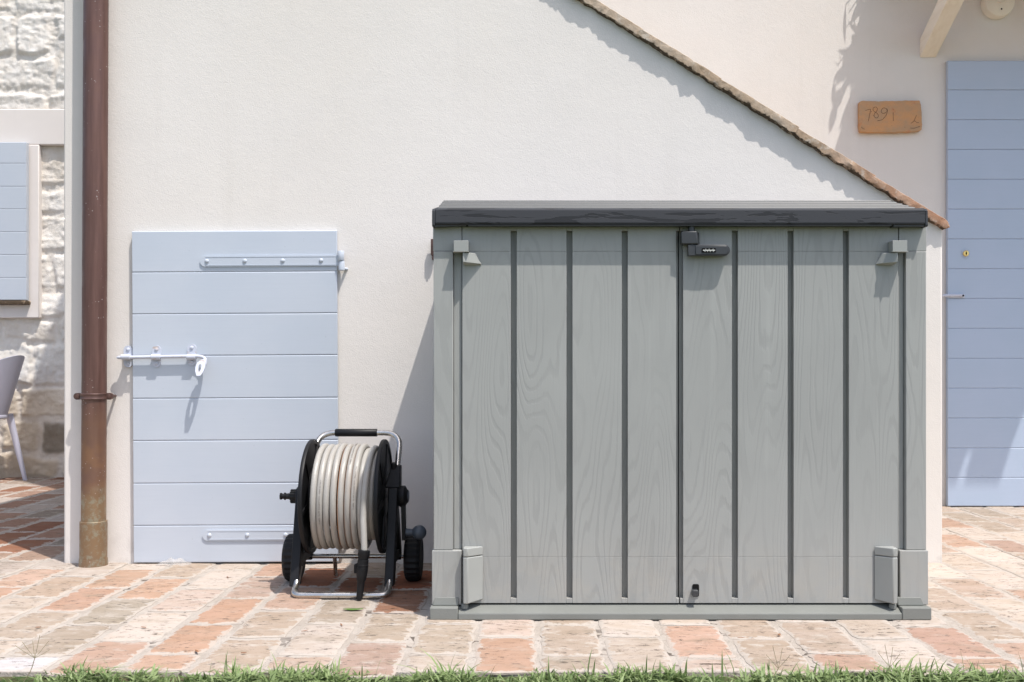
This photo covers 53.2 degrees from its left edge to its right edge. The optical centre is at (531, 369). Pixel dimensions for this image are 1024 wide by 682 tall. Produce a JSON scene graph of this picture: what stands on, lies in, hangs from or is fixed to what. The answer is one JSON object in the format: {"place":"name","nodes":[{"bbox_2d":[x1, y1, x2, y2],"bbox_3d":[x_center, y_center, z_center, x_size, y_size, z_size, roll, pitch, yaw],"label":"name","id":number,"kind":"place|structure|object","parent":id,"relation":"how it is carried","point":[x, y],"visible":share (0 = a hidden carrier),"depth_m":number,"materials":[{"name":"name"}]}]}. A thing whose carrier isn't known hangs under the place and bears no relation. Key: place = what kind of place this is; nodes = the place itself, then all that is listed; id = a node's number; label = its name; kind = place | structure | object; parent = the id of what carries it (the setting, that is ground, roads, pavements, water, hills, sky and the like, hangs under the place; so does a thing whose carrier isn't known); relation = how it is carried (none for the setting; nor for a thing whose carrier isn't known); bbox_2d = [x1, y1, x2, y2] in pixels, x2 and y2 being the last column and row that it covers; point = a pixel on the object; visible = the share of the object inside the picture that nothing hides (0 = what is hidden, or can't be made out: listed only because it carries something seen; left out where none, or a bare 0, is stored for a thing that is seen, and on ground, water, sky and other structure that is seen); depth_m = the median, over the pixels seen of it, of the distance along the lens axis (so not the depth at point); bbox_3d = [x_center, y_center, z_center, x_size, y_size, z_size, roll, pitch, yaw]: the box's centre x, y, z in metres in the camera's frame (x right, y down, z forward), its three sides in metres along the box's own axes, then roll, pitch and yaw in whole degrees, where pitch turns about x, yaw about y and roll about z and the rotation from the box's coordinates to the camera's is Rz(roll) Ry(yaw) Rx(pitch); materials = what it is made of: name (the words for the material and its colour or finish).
{"place":"outdoors","nodes":[
{"label":"outdoors","id":0,"kind":"place"},
{"bbox_2d":[344,608,362,609],"bbox_3d":[-0.537,0.721,3.077,0.060,0.004,0.022,0,0,0],"label":"green leaf","id":1,"kind":"object","parent":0,"point":[353,608],"visible":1,"depth_m":3.08,"materials":[{"name":"green plant"}]},
{"bbox_2d":[0,677,1011,681],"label":"lawn","id":2,"kind":"structure","parent":0,"point":[22,679],"depth_m":2.44,"materials":[{"name":"plant"}]},
{"bbox_2d":[15,636,48,681],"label":"seed stalk","id":3,"kind":"object","parent":2,"relation":"on","point":[34,657],"visible":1,"depth_m":2.40,"materials":[{"name":"beige plant"}]},
{"bbox_2d":[768,648,789,671],"bbox_3d":[0.584,0.697,2.424,0.058,0.087,0.010,0,0,0],"label":"seed stalk","id":4,"kind":"object","parent":2,"relation":"on","point":[778,667],"visible":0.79,"depth_m":2.42,"materials":[{"name":"beige plant"}]},
{"bbox_2d":[879,647,899,679],"bbox_3d":[0.847,0.696,2.424,0.055,0.089,0.010,0,0,0],"label":"seed stalk","id":5,"kind":"object","parent":2,"relation":"on","point":[888,661],"visible":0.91,"depth_m":2.42,"materials":[{"name":"beige plant"}]},
{"bbox_2d":[0,477,1023,679],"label":"paving","id":6,"kind":"structure","parent":0,"point":[213,613],"depth_m":2.88,"materials":[{"name":"ceramic"}]},
{"bbox_2d":[0,355,26,479],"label":"chair","id":7,"kind":"object","parent":6,"relation":"on","point":[10,368],"visible":1,"depth_m":6.47,"materials":[{"name":"grey plastic"}]},
{"bbox_2d":[0,0,63,477],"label":"stone house","id":8,"kind":"structure","parent":6,"relation":"on","point":[32,182],"depth_m":6.88,"materials":[{"name":"stone"}]},
{"bbox_2d":[279,429,425,599],"bbox_3d":[-0.597,0.467,3.405,0.495,0.521,0.410,0,0,0],"label":"hose reel","id":9,"kind":"object","parent":6,"relation":"on","point":[346,496],"visible":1,"depth_m":3.31,"materials":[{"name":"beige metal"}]},
{"bbox_2d":[64,0,949,563],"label":"house","id":10,"kind":"structure","parent":6,"relation":"on","point":[286,178],"depth_m":3.84,"materials":[{"name":"white paint"}]},
{"bbox_2d":[73,0,115,567],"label":"drainpipe","id":11,"kind":"object","parent":10,"relation":"attached to","point":[93,396],"visible":1,"depth_m":3.75,"materials":[{"name":"brown metal"}]},
{"bbox_2d":[116,230,347,562],"bbox_3d":[-1.112,0.100,3.798,0.862,1.245,0.095,0,0,0],"label":"door","id":12,"kind":"structure","parent":10,"relation":"in","point":[233,356],"depth_m":3.82,"materials":[{"name":"blue paint"}]},
{"bbox_2d":[431,239,433,259],"bbox_3d":[-0.364,-0.450,3.827,0.022,0.078,0.030,0,0,0],"label":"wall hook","id":13,"kind":"object","parent":10,"relation":"attached to","point":[432,253],"depth_m":3.81,"materials":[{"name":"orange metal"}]},
{"bbox_2d":[430,200,930,619],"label":"storage shed","id":14,"kind":"structure","parent":6,"relation":"on","point":[679,409],"depth_m":3.00,"materials":[{"name":"plastic"}]},
{"bbox_2d":[453,226,678,603],"bbox_3d":[0.104,0.132,2.998,0.663,1.108,0.072,0,0,0],"label":"door","id":15,"kind":"structure","parent":14,"relation":"in","point":[570,334],"depth_m":3.00,"materials":[{"name":"grey plastic"}]},
{"bbox_2d":[679,226,907,603],"bbox_3d":[0.766,0.130,2.998,0.657,1.112,0.072,0,0,0],"label":"door","id":16,"kind":"structure","parent":14,"relation":"in","point":[788,336],"depth_m":3.00,"materials":[{"name":"grey plastic"}]},
{"bbox_2d":[598,0,1023,506],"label":"house","id":17,"kind":"structure","parent":6,"relation":"on","point":[819,70],"depth_m":5.44,"materials":[{"name":"beige paint"}]},
{"bbox_2d":[858,100,921,133],"bbox_3d":[1.904,-1.341,5.423,0.334,0.171,0.032,0,0,0],"label":"plaque","id":18,"kind":"object","parent":17,"relation":"attached to","point":[888,117],"visible":1,"depth_m":5.41,"materials":[{"name":"ceramic"}]},
{"bbox_2d":[920,0,963,56],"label":"beam","id":19,"kind":"structure","parent":17,"relation":"attached to","point":[939,24],"depth_m":5.26,"materials":[{"name":"beige wood"}]},
{"bbox_2d":[942,61,1023,505],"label":"door","id":20,"kind":"structure","parent":17,"relation":"in","point":[984,295],"depth_m":5.41,"materials":[{"name":"blue paint"}]},
{"bbox_2d":[980,0,1014,19],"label":"wall lamp","id":21,"kind":"object","parent":17,"relation":"attached to","point":[995,9],"visible":1,"depth_m":5.38,"materials":[{"name":"white glass"}]},
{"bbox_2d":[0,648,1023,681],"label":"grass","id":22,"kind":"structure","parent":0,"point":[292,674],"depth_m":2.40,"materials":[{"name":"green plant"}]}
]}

